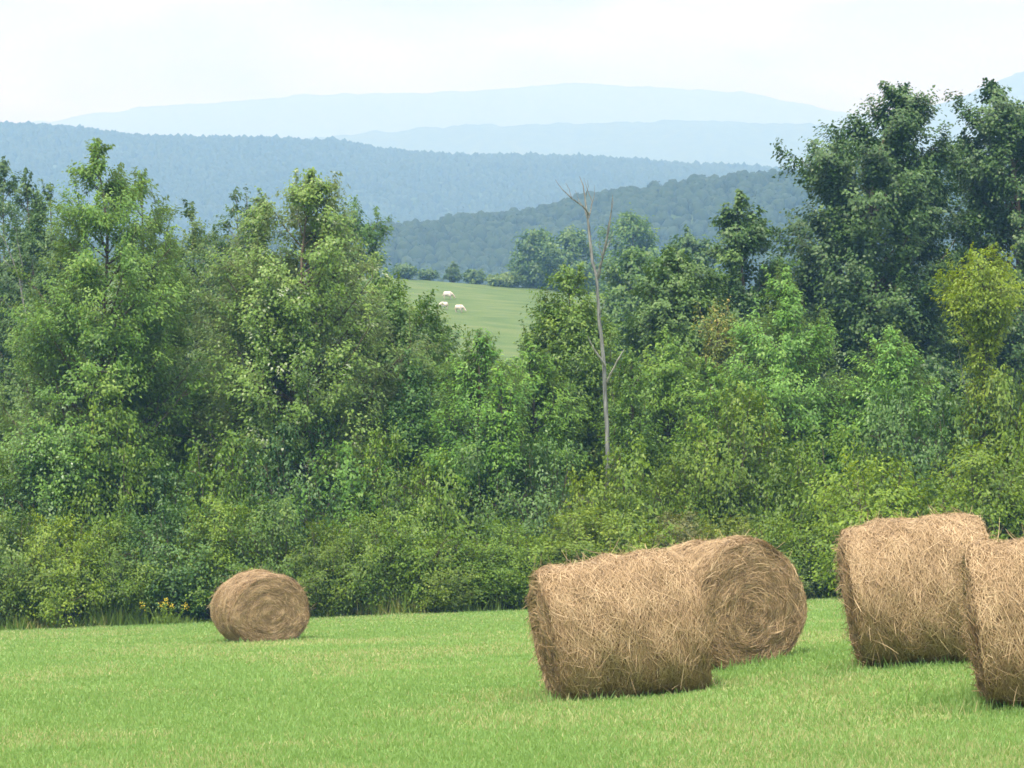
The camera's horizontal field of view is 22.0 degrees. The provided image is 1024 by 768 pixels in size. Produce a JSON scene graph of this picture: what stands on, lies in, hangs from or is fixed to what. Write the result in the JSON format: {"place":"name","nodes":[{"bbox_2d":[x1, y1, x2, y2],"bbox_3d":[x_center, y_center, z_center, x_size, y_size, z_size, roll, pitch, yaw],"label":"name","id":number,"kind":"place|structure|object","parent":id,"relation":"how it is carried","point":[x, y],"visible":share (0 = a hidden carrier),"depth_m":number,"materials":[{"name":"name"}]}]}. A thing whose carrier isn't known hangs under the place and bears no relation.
{"place":"outdoors","nodes":[
{"label":"outdoors","id":0,"kind":"place"},
{"bbox_2d":[0,137,617,250],"bbox_3d":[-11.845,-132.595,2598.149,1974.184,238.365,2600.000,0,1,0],"label":"hill","id":1,"kind":"structure","parent":0,"point":[370,204],"depth_m":2231.43,"materials":[{"name":"blue"}]},
{"bbox_2d":[0,120,798,253],"bbox_3d":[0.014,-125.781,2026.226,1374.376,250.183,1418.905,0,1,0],"label":"woodland","id":2,"kind":"object","parent":1,"relation":"on","point":[371,168],"visible":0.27,"depth_m":2315.49,"materials":[{"name":"blue plant"}]},
{"bbox_2d":[0,587,841,629],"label":"tall grass","id":3,"kind":"structure","parent":0,"point":[102,619],"depth_m":65.05,"materials":[{"name":"green plant"}]},
{"bbox_2d":[31,83,880,138],"bbox_3d":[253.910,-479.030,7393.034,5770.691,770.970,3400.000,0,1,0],"label":"mountain","id":4,"kind":"structure","parent":0,"point":[302,116],"depth_m":7376.37,"materials":[{"name":"blue"}]},
{"bbox_2d":[0,263,1023,767],"bbox_3d":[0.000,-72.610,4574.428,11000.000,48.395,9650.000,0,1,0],"label":"ground","id":5,"kind":"structure","parent":0,"point":[494,311],"depth_m":252.11,"materials":[{"name":"green plant"}]},
{"bbox_2d":[0,445,40,559],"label":"shrub","id":6,"kind":"object","parent":5,"relation":"on","point":[2,462],"visible":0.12,"depth_m":69.29,"materials":[{"name":"green plant"}]},
{"bbox_2d":[0,155,52,441],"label":"tree","id":7,"kind":"object","parent":5,"relation":"on","point":[4,170],"visible":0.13,"depth_m":109.18,"materials":[{"name":"green plant"}]},
{"bbox_2d":[0,168,53,425],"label":"tree","id":8,"kind":"object","parent":5,"relation":"on","point":[27,192],"visible":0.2,"depth_m":103.64,"materials":[{"name":"green plant"}]},
{"bbox_2d":[0,501,94,626],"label":"shrub","id":9,"kind":"object","parent":5,"relation":"on","point":[4,572],"visible":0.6,"depth_m":65.29,"materials":[{"name":"green plant"}]},
{"bbox_2d":[0,326,96,503],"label":"tree","id":10,"kind":"object","parent":5,"relation":"on","point":[11,393],"visible":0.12,"depth_m":83.18,"materials":[{"name":"green plant"}]},
{"bbox_2d":[6,178,101,406],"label":"tree","id":11,"kind":"object","parent":5,"relation":"on","point":[37,246],"visible":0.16,"depth_m":97.59,"materials":[{"name":"green plant"}]},
{"bbox_2d":[0,453,111,583],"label":"shrub","id":12,"kind":"object","parent":5,"relation":"on","point":[40,509],"visible":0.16,"depth_m":68.73,"materials":[{"name":"green plant"}]},
{"bbox_2d":[2,506,126,628],"bbox_3d":[-11.117,4.700,65.859,3.759,3.306,3.835,1,1,38],"label":"shrub","id":13,"kind":"object","parent":5,"relation":"on","point":[57,606],"visible":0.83,"depth_m":64.95,"materials":[{"name":"green plant"}]},
{"bbox_2d":[0,392,138,537],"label":"poplar tree","id":14,"kind":"object","parent":5,"relation":"on","point":[57,453],"visible":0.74,"depth_m":68.79,"materials":[{"name":"green plant"}]},
{"bbox_2d":[7,387,173,597],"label":"shrub","id":15,"kind":"object","parent":5,"relation":"on","point":[127,485],"visible":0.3,"depth_m":68.94,"materials":[{"name":"green plant"}]},
{"bbox_2d":[50,512,173,625],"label":"shrub","id":16,"kind":"object","parent":5,"relation":"on","point":[124,583],"visible":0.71,"depth_m":65.15,"materials":[{"name":"green plant"}]},
{"bbox_2d":[0,137,225,540],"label":"ash tree","id":17,"kind":"object","parent":5,"relation":"on","point":[92,329],"visible":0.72,"depth_m":70.69,"materials":[{"name":"green plant"}]},
{"bbox_2d":[95,166,221,544],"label":"ash tree","id":18,"kind":"object","parent":5,"relation":"on","point":[176,270],"visible":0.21,"depth_m":73.74,"materials":[{"name":"green plant"}]},
{"bbox_2d":[98,457,222,555],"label":"shrub","id":19,"kind":"object","parent":5,"relation":"on","point":[160,483],"visible":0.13,"depth_m":69.30,"materials":[{"name":"green plant"}]},
{"bbox_2d":[139,598,187,624],"bbox_3d":[-8.418,5.537,63.871,0.876,0.654,0.957,1,1,37],"label":"goldenrod","id":20,"kind":"object","parent":5,"relation":"on","point":[169,616],"visible":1,"depth_m":63.97,"materials":[{"name":"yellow plant"}]},
{"bbox_2d":[96,493,238,620],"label":"shrub","id":21,"kind":"object","parent":5,"relation":"on","point":[168,511],"visible":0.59,"depth_m":65.31,"materials":[{"name":"green plant"}]},
{"bbox_2d":[156,198,229,372],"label":"tree","id":22,"kind":"object","parent":5,"relation":"on","point":[195,243],"visible":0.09,"depth_m":94.42,"materials":[{"name":"green plant"}]},
{"bbox_2d":[169,348,230,521],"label":"tree","id":23,"kind":"object","parent":5,"relation":"on","point":[197,358],"visible":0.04,"depth_m":77.32,"materials":[{"name":"green plant"}]},
{"bbox_2d":[133,493,284,619],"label":"shrub","id":24,"kind":"object","parent":5,"relation":"on","point":[219,515],"visible":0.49,"depth_m":65.54,"materials":[{"name":"green plant"}]},
{"bbox_2d":[147,419,309,549],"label":"shrub","id":25,"kind":"object","parent":5,"relation":"on","point":[230,487],"visible":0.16,"depth_m":69.06,"materials":[{"name":"green plant"}]},
{"bbox_2d":[180,184,289,410],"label":"tree","id":26,"kind":"object","parent":5,"relation":"on","point":[224,226],"visible":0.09,"depth_m":85.75,"materials":[{"name":"green plant"}]},
{"bbox_2d":[184,186,329,498],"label":"poplar tree","id":27,"kind":"object","parent":5,"relation":"on","point":[262,201],"visible":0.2,"depth_m":72.55,"materials":[{"name":"green plant"}]},
{"bbox_2d":[206,565,316,641],"bbox_3d":[-4.678,4.069,48.889,2.023,1.489,1.712,0,0,-22],"label":"hay bale","id":28,"kind":"object","parent":5,"relation":"on","point":[256,605],"visible":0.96,"depth_m":48.27,"materials":[{"name":"plant"}]},
{"bbox_2d":[190,490,351,605],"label":"shrub","id":29,"kind":"object","parent":5,"relation":"on","point":[281,509],"visible":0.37,"depth_m":65.64,"materials":[{"name":"green plant"}]},
{"bbox_2d":[228,403,358,563],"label":"shrub","id":30,"kind":"object","parent":5,"relation":"on","point":[287,474],"visible":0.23,"depth_m":69.19,"materials":[{"name":"green plant"}]},
{"bbox_2d":[147,166,440,528],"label":"poplar tree","id":31,"kind":"object","parent":5,"relation":"on","point":[327,288],"visible":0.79,"depth_m":70.72,"materials":[{"name":"green plant"}]},
{"bbox_2d":[255,512,373,617],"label":"shrub","id":32,"kind":"object","parent":5,"relation":"on","point":[313,554],"visible":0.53,"depth_m":65.29,"materials":[{"name":"green plant"}]},
{"bbox_2d":[274,437,408,563],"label":"shrub","id":33,"kind":"object","parent":5,"relation":"on","point":[348,505],"visible":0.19,"depth_m":68.77,"materials":[{"name":"green plant"}]},
{"bbox_2d":[303,504,420,615],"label":"shrub","id":34,"kind":"object","parent":5,"relation":"on","point":[354,574],"visible":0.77,"depth_m":65.20,"materials":[{"name":"green plant"}]},
{"bbox_2d":[307,195,421,411],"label":"tree","id":35,"kind":"object","parent":5,"relation":"on","point":[366,231],"visible":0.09,"depth_m":104.17,"materials":[{"name":"green plant"}]},
{"bbox_2d":[322,267,473,495],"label":"tree","id":36,"kind":"object","parent":5,"relation":"on","point":[399,310],"visible":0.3,"depth_m":75.54,"materials":[{"name":"green plant"}]},
{"bbox_2d":[323,416,475,549],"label":"shrub","id":37,"kind":"object","parent":5,"relation":"on","point":[394,443],"visible":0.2,"depth_m":68.93,"materials":[{"name":"green plant"}]},
{"bbox_2d":[366,348,441,499],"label":"tree","id":38,"kind":"object","parent":5,"relation":"on","point":[418,403],"visible":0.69,"depth_m":71.34,"materials":[{"name":"green plant"}]},
{"bbox_2d":[389,262,420,279],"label":"shrub","id":39,"kind":"object","parent":5,"relation":"on","point":[407,271],"visible":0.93,"depth_m":328.88,"materials":[{"name":"green plant"}]},
{"bbox_2d":[345,503,479,612],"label":"shrub","id":40,"kind":"object","parent":5,"relation":"on","point":[418,552],"visible":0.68,"depth_m":65.31,"materials":[{"name":"green plant"}]},
{"bbox_2d":[416,266,440,280],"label":"shrub","id":41,"kind":"object","parent":5,"relation":"on","point":[428,274],"visible":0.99,"depth_m":334.03,"materials":[{"name":"green plant"}]},
{"bbox_2d":[383,440,510,555],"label":"shrub","id":42,"kind":"object","parent":5,"relation":"on","point":[452,515],"visible":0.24,"depth_m":68.53,"materials":[{"name":"green plant"}]},
{"bbox_2d":[440,261,463,282],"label":"shrub","id":43,"kind":"object","parent":5,"relation":"on","point":[452,275],"visible":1,"depth_m":339.36,"materials":[{"name":"green plant"}]},
{"bbox_2d":[400,538,506,612],"bbox_3d":[-1.354,4.795,65.738,3.350,2.097,3.422,0,1,-22],"label":"shrub","id":44,"kind":"object","parent":5,"relation":"on","point":[451,591],"visible":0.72,"depth_m":64.93,"materials":[{"name":"green plant"}]},
{"bbox_2d":[417,317,496,501],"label":"tree","id":45,"kind":"object","parent":5,"relation":"on","point":[453,339],"visible":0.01,"depth_m":81.86,"materials":[{"name":"green plant"}]},
{"bbox_2d":[459,269,486,284],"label":"shrub","id":46,"kind":"object","parent":5,"relation":"on","point":[471,276],"visible":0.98,"depth_m":337.05,"materials":[{"name":"green plant"}]},
{"bbox_2d":[412,327,554,520],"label":"ash tree","id":47,"kind":"object","parent":5,"relation":"on","point":[463,393],"visible":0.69,"depth_m":70.31,"materials":[{"name":"green plant"}]},
{"bbox_2d":[420,424,550,597],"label":"shrub","id":48,"kind":"object","parent":5,"relation":"on","point":[474,497],"visible":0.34,"depth_m":69.10,"materials":[{"name":"green plant"}]},
{"bbox_2d":[427,513,568,608],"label":"shrub","id":49,"kind":"object","parent":5,"relation":"on","point":[496,571],"visible":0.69,"depth_m":65.25,"materials":[{"name":"green plant"}]},
{"bbox_2d":[474,360,532,540],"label":"ash tree","id":50,"kind":"object","parent":5,"relation":"on","point":[501,376],"visible":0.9,"depth_m":69.43,"materials":[{"name":"green plant"}]},
{"bbox_2d":[483,271,526,287],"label":"shrub","id":51,"kind":"object","parent":5,"relation":"on","point":[506,280],"visible":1,"depth_m":333.50,"materials":[{"name":"green plant"}]},
{"bbox_2d":[0,596,1023,767],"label":"grass","id":52,"kind":"structure","parent":5,"relation":"on","point":[641,746],"depth_m":24.60,"materials":[{"name":"green plant"}]},
{"bbox_2d":[502,225,557,289],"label":"tree","id":53,"kind":"object","parent":5,"relation":"on","point":[526,265],"visible":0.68,"depth_m":336.24,"materials":[{"name":"green plant"}]},
{"bbox_2d":[483,530,581,608],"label":"shrub","id":54,"kind":"object","parent":5,"relation":"on","point":[507,586],"visible":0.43,"depth_m":65.05,"materials":[{"name":"green plant"}]},
{"bbox_2d":[516,319,548,421],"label":"tree","id":55,"kind":"object","parent":5,"relation":"on","point":[531,326],"visible":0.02,"depth_m":91.96,"materials":[{"name":"green plant"}]},
{"bbox_2d":[469,329,598,513],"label":"ash tree","id":56,"kind":"object","parent":5,"relation":"on","point":[560,413],"visible":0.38,"depth_m":72.35,"materials":[{"name":"green plant"}]},
{"bbox_2d":[471,423,606,563],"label":"shrub","id":57,"kind":"object","parent":5,"relation":"on","point":[543,506],"visible":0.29,"depth_m":69.11,"materials":[{"name":"green plant"}]},
{"bbox_2d":[534,224,606,293],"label":"tree","id":58,"kind":"object","parent":5,"relation":"on","point":[574,246],"visible":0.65,"depth_m":332.20,"materials":[{"name":"green plant"}]},
{"bbox_2d":[510,260,634,508],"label":"tree","id":59,"kind":"object","parent":5,"relation":"on","point":[574,322],"visible":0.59,"depth_m":74.40,"materials":[{"name":"green plant"}]},
{"bbox_2d":[517,504,656,579],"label":"shrub","id":60,"kind":"object","parent":5,"relation":"on","point":[572,546],"visible":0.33,"depth_m":65.58,"materials":[{"name":"green plant"}]},
{"bbox_2d":[555,176,623,493],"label":"dead tree","id":61,"kind":"object","parent":5,"relation":"on","point":[605,379],"visible":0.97,"depth_m":70.27,"materials":[{"name":"grey wood"}]},
{"bbox_2d":[555,369,624,514],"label":"tree","id":62,"kind":"object","parent":5,"relation":"on","point":[598,479],"visible":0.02,"depth_m":75.61,"materials":[{"name":"green plant"}]},
{"bbox_2d":[530,460,650,559],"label":"shrub","id":63,"kind":"object","parent":5,"relation":"on","point":[590,491],"visible":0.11,"depth_m":68.37,"materials":[{"name":"green plant"}]},
{"bbox_2d":[522,537,718,699],"bbox_3d":[1.066,2.379,26.979,1.898,1.713,1.991,-5,2,-10],"label":"hay bale","id":64,"kind":"object","parent":5,"relation":"on","point":[633,623],"visible":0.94,"depth_m":26.31,"materials":[{"name":"plant"}]},
{"bbox_2d":[566,502,683,561],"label":"shrub","id":65,"kind":"object","parent":5,"relation":"on","point":[641,531],"visible":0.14,"depth_m":65.45,"materials":[{"name":"green plant"}]},
{"bbox_2d":[590,202,662,304],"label":"tree","id":66,"kind":"object","parent":5,"relation":"on","point":[630,229],"visible":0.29,"depth_m":309.01,"materials":[{"name":"green plant"}]},
{"bbox_2d":[583,246,672,383],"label":"tree","id":67,"kind":"object","parent":5,"relation":"on","point":[633,263],"visible":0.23,"depth_m":148.92,"materials":[{"name":"green plant"}]},
{"bbox_2d":[572,424,699,547],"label":"shrub","id":68,"kind":"object","parent":5,"relation":"on","point":[634,483],"visible":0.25,"depth_m":69.00,"materials":[{"name":"green plant"}]},
{"bbox_2d":[601,345,672,497],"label":"tree","id":69,"kind":"object","parent":5,"relation":"on","point":[629,396],"visible":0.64,"depth_m":71.45,"materials":[{"name":"green plant"}]},
{"bbox_2d":[584,327,736,504],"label":"ash tree","id":70,"kind":"object","parent":5,"relation":"on","point":[667,372],"visible":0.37,"depth_m":73.07,"materials":[{"name":"green plant"}]},
{"bbox_2d":[608,245,741,472],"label":"oak tree","id":71,"kind":"object","parent":5,"relation":"on","point":[659,308],"visible":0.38,"depth_m":81.35,"materials":[{"name":"green plant"}]},
{"bbox_2d":[647,505,727,549],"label":"shrub","id":72,"kind":"object","parent":5,"relation":"on","point":[686,531],"visible":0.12,"depth_m":65.57,"materials":[{"name":"green plant"}]},
{"bbox_2d":[661,224,721,464],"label":"tree","id":73,"kind":"object","parent":5,"relation":"on","point":[688,242],"visible":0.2,"depth_m":174.18,"materials":[{"name":"green plant"}]},
{"bbox_2d":[636,433,753,545],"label":"shrub","id":74,"kind":"object","parent":5,"relation":"on","point":[659,498],"visible":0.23,"depth_m":68.92,"materials":[{"name":"green plant"}]},
{"bbox_2d":[669,356,743,491],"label":"ash tree","id":75,"kind":"object","parent":5,"relation":"on","point":[712,372],"visible":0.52,"depth_m":70.48,"materials":[{"name":"green plant"}]},
{"bbox_2d":[639,374,797,545],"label":"shrub","id":76,"kind":"object","parent":5,"relation":"on","point":[729,486],"visible":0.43,"depth_m":69.07,"materials":[{"name":"green plant"}]},
{"bbox_2d":[691,296,751,418],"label":"tree","id":77,"kind":"object","parent":5,"relation":"on","point":[720,345],"visible":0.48,"depth_m":73.76,"materials":[{"name":"green plant"}]},
{"bbox_2d":[680,508,785,552],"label":"shrub","id":78,"kind":"object","parent":5,"relation":"on","point":[710,534],"visible":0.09,"depth_m":65.50,"materials":[{"name":"green plant"}]},
{"bbox_2d":[667,526,824,669],"bbox_3d":[2.384,2.435,30.314,2.089,1.740,1.612,-1,-2,-33],"label":"hay bale","id":79,"kind":"object","parent":5,"relation":"on","point":[754,588],"visible":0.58,"depth_m":29.75,"materials":[{"name":"plant"}]},
{"bbox_2d":[686,188,817,441],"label":"oak tree","id":80,"kind":"object","parent":5,"relation":"on","point":[751,234],"visible":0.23,"depth_m":89.32,"materials":[{"name":"green plant"}]},
{"bbox_2d":[731,510,822,593],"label":"shrub","id":81,"kind":"object","parent":5,"relation":"on","point":[773,534],"visible":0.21,"depth_m":65.45,"materials":[{"name":"green plant"}]},
{"bbox_2d":[693,264,867,498],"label":"ash tree","id":82,"kind":"object","parent":5,"relation":"on","point":[803,413],"visible":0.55,"depth_m":71.84,"materials":[{"name":"green plant"}]},
{"bbox_2d":[719,426,843,547],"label":"shrub","id":83,"kind":"object","parent":5,"relation":"on","point":[801,467],"visible":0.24,"depth_m":68.82,"materials":[{"name":"green plant"}]},
{"bbox_2d":[777,528,840,597],"bbox_3d":[7.499,4.505,65.537,2.780,1.857,2.947,0,1,4],"label":"shrub","id":84,"kind":"object","parent":5,"relation":"on","point":[814,584],"visible":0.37,"depth_m":64.97,"materials":[{"name":"green plant"}]},
{"bbox_2d":[769,415,900,558],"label":"shrub","id":85,"kind":"object","parent":5,"relation":"on","point":[815,463],"visible":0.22,"depth_m":67.86,"materials":[{"name":"green plant"}]},
{"bbox_2d":[810,401,876,507],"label":"ash tree","id":86,"kind":"object","parent":5,"relation":"on","point":[848,417],"visible":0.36,"depth_m":71.33,"materials":[{"name":"green plant"}]},
{"bbox_2d":[757,80,994,507],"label":"oak tree","id":87,"kind":"object","parent":5,"relation":"on","point":[849,224],"visible":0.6,"depth_m":90.23,"materials":[{"name":"green plant"}]},
{"bbox_2d":[777,446,997,598],"bbox_3d":[9.226,3.573,65.444,5.567,4.086,5.457,0,1,-11],"label":"shrub","id":88,"kind":"object","parent":5,"relation":"on","point":[836,520],"visible":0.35,"depth_m":64.87,"materials":[{"name":"green plant"}]},
{"bbox_2d":[838,322,948,473],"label":"ash tree","id":89,"kind":"object","parent":5,"relation":"on","point":[891,354],"visible":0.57,"depth_m":71.24,"materials":[{"name":"green plant"}]},
{"bbox_2d":[833,367,966,516],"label":"shrub","id":90,"kind":"object","parent":5,"relation":"on","point":[899,408],"visible":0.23,"depth_m":68.57,"materials":[{"name":"green plant"}]},
{"bbox_2d":[829,500,993,667],"bbox_3d":[4.078,1.993,26.334,1.769,1.681,2.035,-4,1,3],"label":"hay bale","id":91,"kind":"object","parent":5,"relation":"on","point":[898,584],"visible":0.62,"depth_m":25.69,"materials":[{"name":"plant"}]},
{"bbox_2d":[859,359,1023,484],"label":"oak tree","id":92,"kind":"object","parent":5,"relation":"on","point":[950,374],"visible":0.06,"depth_m":85.52,"materials":[{"name":"green plant"}]},
{"bbox_2d":[879,476,1005,535],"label":"shrub","id":93,"kind":"object","parent":5,"relation":"on","point":[933,485],"visible":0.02,"depth_m":65.96,"materials":[{"name":"green plant"}]},
{"bbox_2d":[898,378,1016,508],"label":"shrub","id":94,"kind":"object","parent":5,"relation":"on","point":[947,412],"visible":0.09,"depth_m":69.57,"materials":[{"name":"green plant"}]},
{"bbox_2d":[913,438,1023,541],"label":"shrub","id":95,"kind":"object","parent":5,"relation":"on","point":[974,489],"visible":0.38,"depth_m":65.25,"materials":[{"name":"green plant"}]},
{"bbox_2d":[914,77,1023,419],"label":"oak tree","id":96,"kind":"object","parent":5,"relation":"on","point":[981,177],"visible":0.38,"depth_m":93.83,"materials":[{"name":"green plant"}]},
{"bbox_2d":[921,360,1023,503],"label":"shrub","id":97,"kind":"object","parent":5,"relation":"on","point":[1002,385],"visible":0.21,"depth_m":69.26,"materials":[{"name":"green plant"}]},
{"bbox_2d":[926,242,1023,476],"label":"tree","id":98,"kind":"object","parent":5,"relation":"on","point":[974,309],"visible":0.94,"depth_m":69.31,"materials":[{"name":"green plant"}]},
{"bbox_2d":[950,517,1023,707],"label":"hay bale","id":99,"kind":"object","parent":5,"relation":"on","point":[992,584],"visible":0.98,"depth_m":21.61,"materials":[{"name":"plant"}]},
{"bbox_2d":[958,444,1023,539],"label":"shrub","id":100,"kind":"object","parent":5,"relation":"on","point":[1020,533],"visible":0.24,"depth_m":65.19,"materials":[{"name":"green plant"}]},
{"bbox_2d":[979,361,1023,489],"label":"shrub","id":101,"kind":"object","parent":5,"relation":"on","point":[1020,441],"visible":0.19,"depth_m":68.97,"materials":[{"name":"green plant"}]},
{"bbox_2d":[0,0,1023,122],"label":"sky","id":102,"kind":"structure","parent":0,"point":[60,59],"materials":[{"name":"white"}]},
{"bbox_2d":[308,119,1007,169],"bbox_3d":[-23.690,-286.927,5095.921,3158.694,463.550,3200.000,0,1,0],"label":"ridge","id":103,"kind":"structure","parent":0,"point":[710,142],"depth_m":4957.94,"materials":[{"name":"blue"}]},
{"bbox_2d":[417,191,948,284],"bbox_3d":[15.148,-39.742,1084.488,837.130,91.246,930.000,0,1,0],"label":"hill","id":104,"kind":"structure","parent":0,"point":[673,216],"depth_m":968.15,"materials":[{"name":"blue"}]},
{"bbox_2d":[0,166,1023,306],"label":"woodland","id":105,"kind":"object","parent":104,"relation":"on","point":[479,240],"visible":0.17,"depth_m":977.84,"materials":[{"name":"green plant"}]},
{"bbox_2d":[880,71,1023,137],"bbox_3d":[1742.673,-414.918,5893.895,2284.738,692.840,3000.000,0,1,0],"label":"ridge","id":106,"kind":"structure","parent":0,"point":[1015,82],"depth_m":5769.23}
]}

